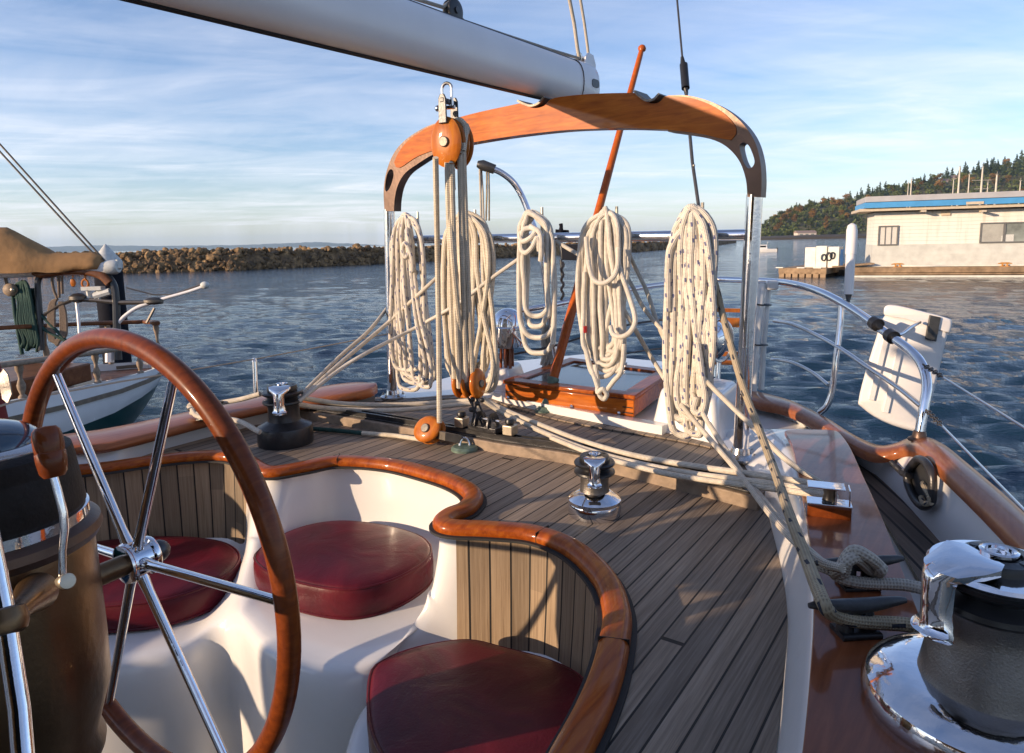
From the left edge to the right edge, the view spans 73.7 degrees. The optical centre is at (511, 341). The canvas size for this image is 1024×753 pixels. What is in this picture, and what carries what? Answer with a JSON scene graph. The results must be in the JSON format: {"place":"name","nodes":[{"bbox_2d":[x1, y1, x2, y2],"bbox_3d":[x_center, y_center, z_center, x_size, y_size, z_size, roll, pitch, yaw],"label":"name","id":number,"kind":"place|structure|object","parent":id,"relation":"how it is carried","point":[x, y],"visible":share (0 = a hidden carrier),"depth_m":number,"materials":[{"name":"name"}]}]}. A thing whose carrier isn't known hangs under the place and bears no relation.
{"place":"outdoors","nodes":[
{"label":"outdoors","id":0,"kind":"place"},
{"bbox_2d":[47,242,441,251],"bbox_3d":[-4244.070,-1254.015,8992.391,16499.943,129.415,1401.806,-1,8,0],"label":"hills","id":1,"kind":"structure","parent":0,"point":[137,248],"depth_m":8541.38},
{"bbox_2d":[0,238,1023,511],"bbox_3d":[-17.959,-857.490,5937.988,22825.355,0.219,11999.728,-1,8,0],"label":"water","id":2,"kind":"structure","parent":0,"point":[236,316],"depth_m":17.58,"materials":[{"name":"blue liquid"}]},
{"bbox_2d":[0,227,209,433],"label":"green hulled yacht","id":3,"kind":"object","parent":2,"relation":"on","point":[110,405],"visible":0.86,"depth_m":8.08,"materials":[{"name":"paint"}]},
{"bbox_2d":[15,280,39,351],"bbox_3d":[-5.882,-0.310,8.308,0.323,0.876,0.217,-1,8,0],"label":"green rope bundle","id":4,"kind":"object","parent":3,"relation":"hanging from","point":[25,311],"visible":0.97,"depth_m":8.23,"materials":[{"name":"fabric"}]},
{"bbox_2d":[0,151,93,252],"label":"topping lift wire","id":5,"kind":"object","parent":3,"relation":"attached to","point":[45,201],"visible":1,"depth_m":8.29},
{"bbox_2d":[0,143,105,260],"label":"topping lift wire","id":6,"kind":"object","parent":3,"relation":"attached to","point":[51,201],"visible":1,"depth_m":8.29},
{"bbox_2d":[51,276,63,297],"bbox_3d":[-5.529,-0.686,8.299,0.152,0.318,0.075,-1,8,0],"label":"rope strop","id":7,"kind":"object","parent":3,"relation":"hanging from","point":[59,282],"visible":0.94,"depth_m":8.29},
{"bbox_2d":[47,298,67,345],"bbox_3d":[-5.527,-0.237,8.300,0.251,0.589,0.108,-1,8,0],"label":"brown rope coil","id":8,"kind":"object","parent":7,"relation":"hanging from","point":[63,323],"visible":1,"depth_m":8.29,"materials":[{"name":"fabric"}]},
{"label":"boom rope","id":9,"kind":"object","parent":3,"relation":"hanging from","visible":0},
{"bbox_2d":[3,283,17,295],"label":"hanging block","id":10,"kind":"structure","parent":9,"relation":"hanging from","point":[10,289],"depth_m":8.21,"materials":[{"name":"wood"}]},
{"bbox_2d":[11,296,23,354],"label":"green line","id":11,"kind":"object","parent":10,"relation":"hanging from","point":[14,310],"visible":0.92,"depth_m":8.28,"materials":[{"name":"fabric"}]},
{"bbox_2d":[14,296,66,341],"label":"green line","id":12,"kind":"object","parent":10,"relation":"hanging from","point":[56,330],"visible":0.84,"depth_m":8.28,"materials":[{"name":"fabric"}]},
{"bbox_2d":[94,244,131,363],"bbox_3d":[-7.284,-0.356,12.477,0.486,2.830,0.486,-1,8,0],"label":"mooring pile","id":13,"kind":"object","parent":2,"relation":"in","point":[106,252],"visible":0.27,"depth_m":12.26,"materials":[{"name":"metal"}]},
{"bbox_2d":[63,354,1023,752],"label":"sailing yacht","id":14,"kind":"object","parent":2,"relation":"on","point":[663,620],"visible":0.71,"depth_m":1.42,"materials":[{"name":"brown wood"}]},
{"bbox_2d":[0,365,12,418],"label":"covered winch","id":15,"kind":"object","parent":14,"relation":"on","point":[6,394],"visible":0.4,"depth_m":1.66,"materials":[{"name":"white fabric"}]},
{"bbox_2d":[0,418,128,752],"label":"steering pedestal","id":16,"kind":"object","parent":14,"relation":"on","point":[64,637],"visible":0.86,"depth_m":0.82,"materials":[{"name":"wood"}]},
{"bbox_2d":[0,532,58,752],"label":"guard tube","id":17,"kind":"object","parent":16,"relation":"attached to","point":[27,597],"visible":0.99,"depth_m":0.67,"materials":[{"name":"silver metal"}]},
{"bbox_2d":[31,425,75,588],"bbox_3d":[-0.501,0.183,0.756,0.058,0.181,0.030,6,11,41],"label":"engine lever","id":18,"kind":"object","parent":16,"relation":"attached to","point":[50,453],"visible":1,"depth_m":0.75,"materials":[{"name":"silver metal"}]},
{"bbox_2d":[22,328,300,752],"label":"ship wheel","id":19,"kind":"object","parent":16,"relation":"attached to","point":[142,553],"visible":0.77,"depth_m":0.92,"materials":[{"name":"wood"}]},
{"bbox_2d":[97,536,241,632],"bbox_3d":[-0.954,0.599,1.724,0.525,0.083,0.384,-1,8,0],"label":"seat cushion","id":20,"kind":"object","parent":14,"relation":"on","point":[180,600],"visible":0.44,"depth_m":1.62,"materials":[{"name":"leather"}]},
{"bbox_2d":[186,391,261,434],"bbox_3d":[-0.894,0.210,2.111,0.351,0.111,0.094,2,9,21],"label":"cleat rope","id":21,"kind":"object","parent":14,"relation":"on","point":[247,425],"visible":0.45,"depth_m":2.10,"materials":[{"name":"fabric"}]},
{"bbox_2d":[252,358,258,397],"bbox_3d":[-0.821,0.116,2.180,0.019,0.128,0.033,-1,8,0],"label":"lifeline stanchion","id":22,"kind":"object","parent":14,"relation":"on","point":[255,375],"visible":0.89,"depth_m":2.17,"materials":[{"name":"silver metal"}]},
{"bbox_2d":[257,382,313,450],"bbox_3d":[-0.704,0.221,2.106,0.166,0.189,0.166,-1,8,0],"label":"winch","id":23,"kind":"object","parent":14,"relation":"on","point":[285,426],"visible":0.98,"depth_m":2.06,"materials":[{"name":"black metal"}]},
{"bbox_2d":[301,270,418,394],"bbox_3d":[-0.510,-0.053,2.394,0.158,0.367,0.626,2,9,21],"label":"sheet line","id":24,"kind":"object","parent":23,"relation":"attached to","point":[346,350],"visible":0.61,"depth_m":2.40,"materials":[{"name":"beige fabric"}]},
{"bbox_2d":[301,277,434,396],"bbox_3d":[-0.482,-0.080,2.369,0.591,0.442,0.301,-6,10,-30],"label":"sheet line","id":25,"kind":"object","parent":23,"relation":"attached to","point":[372,336],"visible":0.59,"depth_m":2.39,"materials":[{"name":"beige fabric"}]},
{"bbox_2d":[299,395,470,412],"bbox_3d":[-0.435,0.191,2.308,0.595,0.098,0.206,-4,9,-18],"label":"sheet line","id":26,"kind":"object","parent":23,"relation":"attached to","point":[420,405],"visible":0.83,"depth_m":2.33,"materials":[{"name":"beige fabric"}]},
{"bbox_2d":[298,258,516,402],"bbox_3d":[-0.339,-0.075,2.299,0.749,0.454,0.356,-3,8,-13],"label":"sheet line","id":27,"kind":"object","parent":23,"relation":"attached to","point":[369,351],"visible":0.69,"depth_m":2.23,"materials":[{"name":"fabric"}]},
{"bbox_2d":[313,427,361,434],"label":"deck line","id":28,"kind":"object","parent":14,"relation":"on","point":[337,430],"visible":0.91,"depth_m":2.20,"materials":[{"name":"green fabric"}]},
{"bbox_2d":[253,520,433,619],"bbox_3d":[-0.407,0.539,1.663,0.426,0.090,0.334,3,9,29],"label":"seat cushion","id":29,"kind":"object","parent":14,"relation":"on","point":[349,570],"visible":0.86,"depth_m":1.57,"materials":[{"name":"leather"}]},
{"bbox_2d":[120,0,599,99],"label":"boom","id":30,"kind":"object","parent":14,"relation":"on","point":[448,41],"visible":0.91,"depth_m":1.59,"materials":[{"name":"paint"}]},
{"bbox_2d":[435,81,455,111],"bbox_3d":[-0.174,-0.631,1.759,0.056,0.073,0.016,2,9,18],"label":"shackle","id":31,"kind":"object","parent":30,"relation":"hanging from","point":[451,106],"visible":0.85,"depth_m":1.75,"materials":[{"name":"silver metal"}]},
{"bbox_2d":[431,94,473,189],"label":"wooden block","id":32,"kind":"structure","parent":30,"relation":"hanging from","point":[448,138],"depth_m":1.76,"materials":[{"name":"brown wood"}]},
{"bbox_2d":[433,156,441,422],"bbox_3d":[-0.203,-0.121,1.876,0.028,0.734,0.193,-3,8,-10],"label":"mainsheet tail","id":33,"kind":"object","parent":32,"relation":"hanging from","point":[437,279],"visible":1,"depth_m":1.93},
{"bbox_2d":[444,117,474,388],"bbox_3d":[-0.144,-0.222,1.891,0.071,0.750,0.189,-2,8,-6],"label":"mainsheet","id":34,"kind":"object","parent":32,"relation":"hanging from","point":[461,328],"visible":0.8,"depth_m":1.88,"materials":[{"name":"fabric"}]},
{"bbox_2d":[414,0,584,60],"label":"outhaul line","id":35,"kind":"object","parent":30,"relation":"attached to","point":[433,4],"visible":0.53,"depth_m":1.99,"materials":[{"name":"beige fabric"}]},
{"bbox_2d":[568,0,580,57],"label":"topping lift","id":36,"kind":"object","parent":30,"relation":"attached to","point":[574,27],"visible":1,"depth_m":2.25,"materials":[{"name":"beige fabric"}]},
{"bbox_2d":[579,0,589,52],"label":"topping lift","id":37,"kind":"object","parent":30,"relation":"attached to","point":[584,26],"visible":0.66,"depth_m":2.30,"materials":[{"name":"beige fabric"}]},
{"bbox_2d":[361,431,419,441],"bbox_3d":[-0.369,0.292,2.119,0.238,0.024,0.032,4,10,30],"label":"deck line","id":38,"kind":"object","parent":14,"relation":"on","point":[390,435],"visible":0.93,"depth_m":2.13,"materials":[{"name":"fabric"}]},
{"bbox_2d":[414,416,461,443],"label":"wooden block","id":39,"kind":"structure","parent":14,"relation":"on","point":[429,430],"depth_m":2.02,"materials":[{"name":"brown wood"}]},
{"bbox_2d":[451,437,477,453],"bbox_3d":[-0.139,0.300,2.005,0.080,0.037,0.080,-1,8,0],"label":"deck eye","id":40,"kind":"object","parent":14,"relation":"on","point":[463,448],"visible":0.99,"depth_m":1.99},
{"bbox_2d":[366,639,583,752],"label":"seat cushion","id":41,"kind":"object","parent":14,"relation":"on","point":[463,696],"visible":0.83,"depth_m":1.17,"materials":[{"name":"leather"}]},
{"bbox_2d":[495,308,524,368],"bbox_3d":[-0.013,0.014,2.719,0.140,0.294,0.154,-4,9,-18],"label":"chrome ventilator","id":42,"kind":"object","parent":14,"relation":"on","point":[509,340],"visible":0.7,"depth_m":2.67,"materials":[{"name":"silver metal"}]},
{"bbox_2d":[477,160,556,358],"bbox_3d":[0.025,-0.329,2.779,0.324,0.811,0.051,0,8,11],"label":"stern davit","id":43,"kind":"object","parent":14,"relation":"on","point":[487,166],"visible":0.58,"depth_m":2.74,"materials":[{"name":"silver metal"}]},
{"bbox_2d":[479,169,484,219],"bbox_3d":[-0.122,-0.591,2.755,0.018,0.207,0.048,-2,8,-4],"label":"davit fall","id":44,"kind":"object","parent":43,"relation":"hanging from","point":[481,194],"visible":0.79,"depth_m":2.75,"materials":[{"name":"beige fabric"}]},
{"bbox_2d":[485,172,489,220],"bbox_3d":[-0.099,-0.585,2.750,0.022,0.196,0.035,-1,8,0],"label":"davit fall","id":45,"kind":"object","parent":43,"relation":"hanging from","point":[488,185],"visible":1,"depth_m":2.75,"materials":[{"name":"fabric"}]},
{"bbox_2d":[540,325,553,366],"bbox_3d":[0.149,0.021,2.860,0.072,0.192,0.091,-1,8,0],"label":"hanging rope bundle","id":46,"kind":"object","parent":43,"relation":"hanging from","point":[547,359],"visible":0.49,"depth_m":2.84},
{"bbox_2d":[300,405,764,510],"bbox_3d":[-0.070,0.269,2.008,1.586,0.103,0.122,5,10,35],"label":"mainsheet traveller","id":47,"kind":"object","parent":14,"relation":"on","point":[509,440],"visible":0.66,"depth_m":1.95,"materials":[{"name":"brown wood"}]},
{"bbox_2d":[468,411,501,434],"bbox_3d":[-0.076,0.236,2.017,0.105,0.056,0.060,5,10,36],"label":"traveller car","id":48,"kind":"object","parent":47,"relation":"on","point":[489,427],"visible":0.87,"depth_m":2.00,"materials":[{"name":"black metal"}]},
{"bbox_2d":[451,368,486,424],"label":"wooden block","id":49,"kind":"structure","parent":48,"relation":"attached to","point":[473,388],"depth_m":2.02,"materials":[{"name":"brown wood"}]},
{"bbox_2d":[483,397,838,498],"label":"control lines","id":50,"kind":"object","parent":47,"relation":"on","point":[796,486],"visible":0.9,"depth_m":1.63,"materials":[{"name":"beige fabric"}]},
{"bbox_2d":[381,90,766,463],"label":"boom gallows","id":51,"kind":"object","parent":14,"relation":"on","point":[683,115],"visible":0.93,"depth_m":1.90,"materials":[{"name":"wood"}]},
{"bbox_2d":[0,334,386,406],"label":"lifeline","id":52,"kind":"object","parent":51,"relation":"attached to","point":[23,399],"visible":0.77,"depth_m":1.84,"materials":[{"name":"grey metal"}]},
{"bbox_2d":[388,212,435,391],"bbox_3d":[-0.381,-0.133,2.470,0.231,0.659,0.074,5,10,36],"label":"rope coil","id":53,"kind":"object","parent":51,"relation":"hanging from","point":[403,291],"visible":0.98,"depth_m":2.47,"materials":[{"name":"fabric"}]},
{"bbox_2d":[440,210,499,420],"bbox_3d":[-0.153,-0.043,2.316,0.261,0.798,0.058,5,10,37],"label":"rope coil","id":54,"kind":"object","parent":51,"relation":"hanging from","point":[482,301],"visible":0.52,"depth_m":2.25,"materials":[{"name":"fabric"}]},
{"bbox_2d":[516,209,556,355],"bbox_3d":[0.063,-0.179,2.119,0.158,0.457,0.069,6,11,41],"label":"rope coil","id":55,"kind":"object","parent":51,"relation":"hanging from","point":[546,247],"visible":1,"depth_m":2.10,"materials":[{"name":"fabric"}]},
{"bbox_2d":[555,239,576,255],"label":"sheet line","id":56,"kind":"object","parent":51,"relation":"hanging from","point":[566,247],"visible":0.62,"depth_m":2.07,"materials":[{"name":"fabric"}]},
{"bbox_2d":[575,206,637,400],"bbox_3d":[0.273,-0.104,1.963,0.220,0.564,0.081,6,11,39],"label":"rope coil","id":57,"kind":"object","parent":51,"relation":"hanging from","point":[604,243],"visible":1,"depth_m":1.97,"materials":[{"name":"fabric"}]},
{"bbox_2d":[662,203,718,438],"bbox_3d":[0.471,-0.044,1.814,0.151,0.635,0.078,7,11,43],"label":"rope coil","id":58,"kind":"object","parent":51,"relation":"hanging from","point":[690,293],"visible":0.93,"depth_m":1.80,"materials":[{"name":"fabric"}]},
{"bbox_2d":[624,309,845,572],"bbox_3d":[0.442,0.115,1.480,0.152,0.376,1.138,-2,8,-7],"label":"sheet line","id":59,"kind":"object","parent":58,"relation":"attached to","point":[782,528],"visible":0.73,"depth_m":1.44,"materials":[{"name":"beige fabric"}]},
{"bbox_2d":[631,254,821,556],"bbox_3d":[0.445,0.033,1.550,0.156,0.540,1.228,-2,8,-6],"label":"sheet line","id":60,"kind":"object","parent":51,"relation":"attached to","point":[721,443],"visible":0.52,"depth_m":1.73,"materials":[{"name":"beige fabric"}]},
{"bbox_2d":[503,358,663,416],"bbox_3d":[0.325,0.148,2.592,0.529,0.095,0.574,4,10,32],"label":"deck hatch","id":61,"kind":"object","parent":14,"relation":"on","point":[634,391],"visible":0.76,"depth_m":2.43,"materials":[{"name":"wood"}]},
{"bbox_2d":[535,44,645,412],"bbox_3d":[0.317,-0.476,2.594,0.068,1.385,0.764,5,10,38],"label":"flagstaff","id":62,"kind":"object","parent":14,"relation":"on","point":[553,376],"visible":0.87,"depth_m":2.52,"materials":[{"name":"brown wood"}]},
{"bbox_2d":[568,451,620,523],"bbox_3d":[0.182,0.314,1.508,0.117,0.140,0.117,-1,8,0],"label":"winch","id":63,"kind":"object","parent":14,"relation":"on","point":[593,499],"visible":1,"depth_m":1.47,"materials":[{"name":"silver metal"}]},
{"bbox_2d":[676,0,699,205],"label":"backstay","id":64,"kind":"object","parent":14,"relation":"attached to","point":[685,84],"visible":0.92,"depth_m":3.10,"materials":[{"name":"metal"}]},
{"bbox_2d":[514,277,932,440],"bbox_3d":[0.754,-0.006,2.406,0.770,0.400,1.598,-8,10,-38],"label":"stern rail","id":65,"kind":"object","parent":14,"relation":"attached to","point":[889,336],"visible":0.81,"depth_m":2.08,"materials":[{"name":"silver metal"}]},
{"bbox_2d":[540,223,577,275],"bbox_3d":[0.223,-0.396,2.970,0.206,0.232,0.086,-1,8,0],"label":"outboard bracket","id":66,"kind":"object","parent":65,"relation":"attached to","point":[565,254],"visible":0.41,"depth_m":2.95,"materials":[{"name":"black metal"}]},
{"bbox_2d":[560,262,564,305],"bbox_3d":[0.216,-0.246,2.922,0.022,0.191,0.046,0,8,10],"label":"lashing rope","id":67,"kind":"object","parent":66,"relation":"hanging from","point":[562,281],"visible":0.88,"depth_m":2.92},
{"bbox_2d":[765,280,777,289],"bbox_3d":[0.936,-0.203,2.460,0.040,0.035,0.030,-1,8,0],"label":"rail light","id":68,"kind":"object","parent":65,"relation":"attached to","point":[771,284],"visible":1,"depth_m":2.45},
{"bbox_2d":[844,223,857,302],"bbox_3d":[1.050,-0.238,2.118,0.032,0.256,0.070,3,9,26],"label":"white antenna","id":69,"kind":"object","parent":65,"relation":"attached to","point":[851,240],"visible":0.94,"depth_m":2.11,"materials":[{"name":"plastic"}]},
{"bbox_2d":[858,305,951,430],"bbox_3d":[1.131,0.081,1.965,0.245,0.380,0.110,1,9,17],"label":"rescue container","id":70,"kind":"object","parent":65,"relation":"hanging from","point":[881,400],"visible":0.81,"depth_m":1.93,"materials":[{"name":"white plastic"}]},
{"bbox_2d":[922,363,1023,428],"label":"lifeline","id":71,"kind":"object","parent":65,"relation":"attached to","point":[932,370],"visible":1,"depth_m":1.36,"materials":[{"name":"silver metal"}]},
{"bbox_2d":[925,409,1023,510],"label":"lifeline","id":72,"kind":"object","parent":65,"relation":"attached to","point":[935,419],"visible":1,"depth_m":1.28,"materials":[{"name":"silver metal"}]},
{"bbox_2d":[715,318,733,378],"bbox_3d":[0.707,0.026,2.486,0.170,0.244,0.173,-1,8,0],"label":"chrome ventilator","id":73,"kind":"object","parent":14,"relation":"on","point":[721,345],"visible":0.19,"depth_m":2.44,"materials":[{"name":"silver metal"}]},
{"bbox_2d":[629,277,824,481],"bbox_3d":[0.503,0.028,1.774,0.032,0.447,0.909,-4,9,-19],"label":"sheet line","id":74,"kind":"object","parent":14,"relation":"attached to","point":[749,423],"visible":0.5,"depth_m":1.68,"materials":[{"name":"beige fabric"}]},
{"bbox_2d":[714,308,739,376],"bbox_3d":[0.962,-0.006,3.023,0.163,0.327,0.078,-1,8,0],"label":"boarding ladder","id":75,"kind":"object","parent":14,"relation":"attached to","point":[734,322],"visible":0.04,"depth_m":3.00,"materials":[{"name":"brown wood"}]},
{"bbox_2d":[806,480,852,520],"bbox_3d":[0.571,0.286,1.229,0.074,0.056,0.036,2,9,21],"label":"line organiser","id":76,"kind":"object","parent":14,"relation":"on","point":[828,504],"visible":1,"depth_m":1.22,"materials":[{"name":"silver metal"}]},
{"bbox_2d":[808,596,906,641],"bbox_3d":[0.433,0.345,0.857,0.126,0.048,0.034,-2,8,-4],"label":"horned cleat","id":77,"kind":"object","parent":14,"relation":"on","point":[868,606],"visible":0.88,"depth_m":0.85,"materials":[{"name":"grey metal"}]},
{"bbox_2d":[717,280,918,631],"bbox_3d":[0.487,0.060,1.326,0.153,0.454,1.095,0,8,5],"label":"fleck line","id":78,"kind":"object","parent":77,"relation":"attached to","point":[827,609],"visible":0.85,"depth_m":0.99,"materials":[{"name":"fabric"}]},
{"bbox_2d":[814,555,904,591],"bbox_3d":[0.494,0.328,0.972,0.125,0.048,0.034,-1,8,0],"label":"horned cleat","id":79,"kind":"object","parent":14,"relation":"on","point":[887,560],"visible":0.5,"depth_m":0.96,"materials":[{"name":"grey metal"}]},
{"bbox_2d":[812,544,920,593],"bbox_3d":[0.500,0.314,0.949,0.166,0.068,0.050,1,9,16],"label":"cleat hitch","id":80,"kind":"object","parent":79,"relation":"attached to","point":[872,565],"visible":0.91,"depth_m":0.94,"materials":[{"name":"grey fabric"}]},
{"bbox_2d":[888,455,937,510],"bbox_3d":[0.853,0.288,1.444,0.032,0.117,0.208,0,8,8],"label":"hawse fairlead","id":81,"kind":"object","parent":14,"relation":"attached to","point":[915,471],"visible":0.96,"depth_m":1.43,"materials":[{"name":"black metal"}]},
{"bbox_2d":[918,481,933,506],"bbox_3d":[0.839,0.313,1.382,0.019,0.045,0.076,2,9,22],"label":"mooring rope end","id":82,"kind":"object","parent":81,"relation":"attached to","point":[922,499],"visible":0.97,"depth_m":1.37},
{"bbox_2d":[860,540,1023,752],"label":"winch","id":83,"kind":"object","parent":14,"relation":"on","point":[948,677],"visible":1,"depth_m":0.67,"materials":[{"name":"silver metal"}]},
{"bbox_2d":[760,241,777,251],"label":"motor boat","id":84,"kind":"object","parent":2,"relation":"on","point":[763,248],"visible":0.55,"depth_m":102.12,"materials":[{"name":"white plastic"}]},
{"bbox_2d":[776,265,844,276],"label":"timber pier","id":85,"kind":"structure","parent":2,"relation":"in","point":[798,271],"depth_m":37.32,"materials":[{"name":"brown wood"}]},
{"bbox_2d":[805,246,843,267],"bbox_3d":[17.162,-4.642,37.368,1.996,1.170,0.839,6,11,40],"label":"fuel cabinet","id":86,"kind":"object","parent":85,"relation":"on","point":[824,256],"visible":0.98,"depth_m":37.17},
{"bbox_2d":[832,262,874,267],"bbox_3d":[18.286,-4.111,36.723,1.999,0.219,1.000,1,9,16],"label":"gangway","id":87,"kind":"object","parent":85,"relation":"on","point":[860,264],"visible":0.57,"depth_m":36.28,"materials":[{"name":"brown wood"}]},
{"bbox_2d":[843,263,1023,276],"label":"floating dock","id":88,"kind":"object","parent":2,"relation":"on","point":[988,271],"visible":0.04,"depth_m":34.92,"materials":[{"name":"brown wood"}]},
{"bbox_2d":[856,264,1023,266],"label":"water hose","id":89,"kind":"object","parent":88,"relation":"on","point":[935,265],"visible":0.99,"depth_m":35.12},
{"bbox_2d":[0,0,1023,246],"label":"sky","id":90,"kind":"structure","parent":0,"point":[142,125],"materials":[{"name":"blue"}]},
{"bbox_2d":[761,234,866,239],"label":"shore bank","id":91,"kind":"structure","parent":0,"point":[829,236],"depth_m":562.64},
{"bbox_2d":[793,230,815,234],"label":"hillside house","id":92,"kind":"structure","parent":91,"relation":"on","point":[809,232],"depth_m":580.77,"materials":[{"name":"white"}]},
{"bbox_2d":[761,167,1023,235],"bbox_3d":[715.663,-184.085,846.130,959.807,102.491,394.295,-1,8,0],"label":"wooded hill","id":93,"kind":"structure","parent":0,"point":[1000,188],"depth_m":739.91,"materials":[{"name":"plant"}]},
{"bbox_2d":[881,181,888,195],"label":"conifer tree","id":94,"kind":"object","parent":93,"relation":"on","point":[885,190],"visible":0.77,"depth_m":774.74,"materials":[{"name":"green plant"}]},
{"bbox_2d":[761,164,1023,235],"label":"undergrowth","id":95,"kind":"object","parent":93,"relation":"on","point":[819,214],"visible":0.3,"depth_m":742.98,"materials":[{"name":"green plant"}]},
{"bbox_2d":[975,161,980,173],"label":"conifer tree","id":96,"kind":"object","parent":93,"relation":"on","point":[977,168],"visible":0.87,"depth_m":809.95,"materials":[{"name":"green plant"}]},
{"bbox_2d":[1015,159,1022,173],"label":"conifer tree","id":97,"kind":"object","parent":93,"relation":"on","point":[1018,169],"visible":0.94,"depth_m":771.91,"materials":[{"name":"green plant"}]},
{"bbox_2d":[1016,151,1023,163],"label":"conifer tree","id":98,"kind":"object","parent":93,"relation":"on","point":[1021,156],"visible":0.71,"depth_m":815.97,"materials":[{"name":"green plant"}]},
{"bbox_2d":[851,191,1023,264],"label":"floating building","id":99,"kind":"structure","parent":0,"point":[971,232],"depth_m":35.41,"materials":[{"name":"paint"}]},
{"bbox_2d":[877,225,898,245],"bbox_3d":[20.101,-5.659,36.495,0.952,1.049,0.100,2,9,21],"label":"window","id":100,"kind":"structure","parent":99,"relation":"in","point":[887,235],"depth_m":36.48,"materials":[{"name":"glass"}]},
{"bbox_2d":[979,222,1023,242],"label":"window","id":101,"kind":"structure","parent":99,"relation":"in","point":[993,232],"depth_m":34.65,"materials":[{"name":"glass"}]},
{"bbox_2d":[956,166,960,205],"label":"boat mast","id":102,"kind":"object","parent":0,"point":[958,188],"visible":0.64,"depth_m":104.25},
{"bbox_2d":[972,167,988,204],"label":"boat mast","id":103,"kind":"object","parent":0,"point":[981,185],"visible":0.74,"depth_m":104.24,"materials":[{"name":"metal"}]},
{"label":"open water","id":104,"kind":"structure","parent":0,"visible":0},
{"bbox_2d":[56,241,735,272],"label":"rubble breakwater","id":105,"kind":"object","parent":104,"relation":"in","point":[305,252],"visible":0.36,"depth_m":75.73,"materials":[{"name":"stone"}]},
{"bbox_2d":[132,263,142,268],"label":"breakwater boulder","id":106,"kind":"object","parent":105,"relation":"on","point":[138,265],"visible":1,"depth_m":67.31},
{"bbox_2d":[176,257,186,265],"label":"breakwater boulder","id":107,"kind":"object","parent":105,"relation":"on","point":[179,260],"visible":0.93,"depth_m":68.55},
{"bbox_2d":[205,254,215,261],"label":"breakwater boulder","id":108,"kind":"object","parent":105,"relation":"on","point":[210,257],"visible":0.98,"depth_m":69.47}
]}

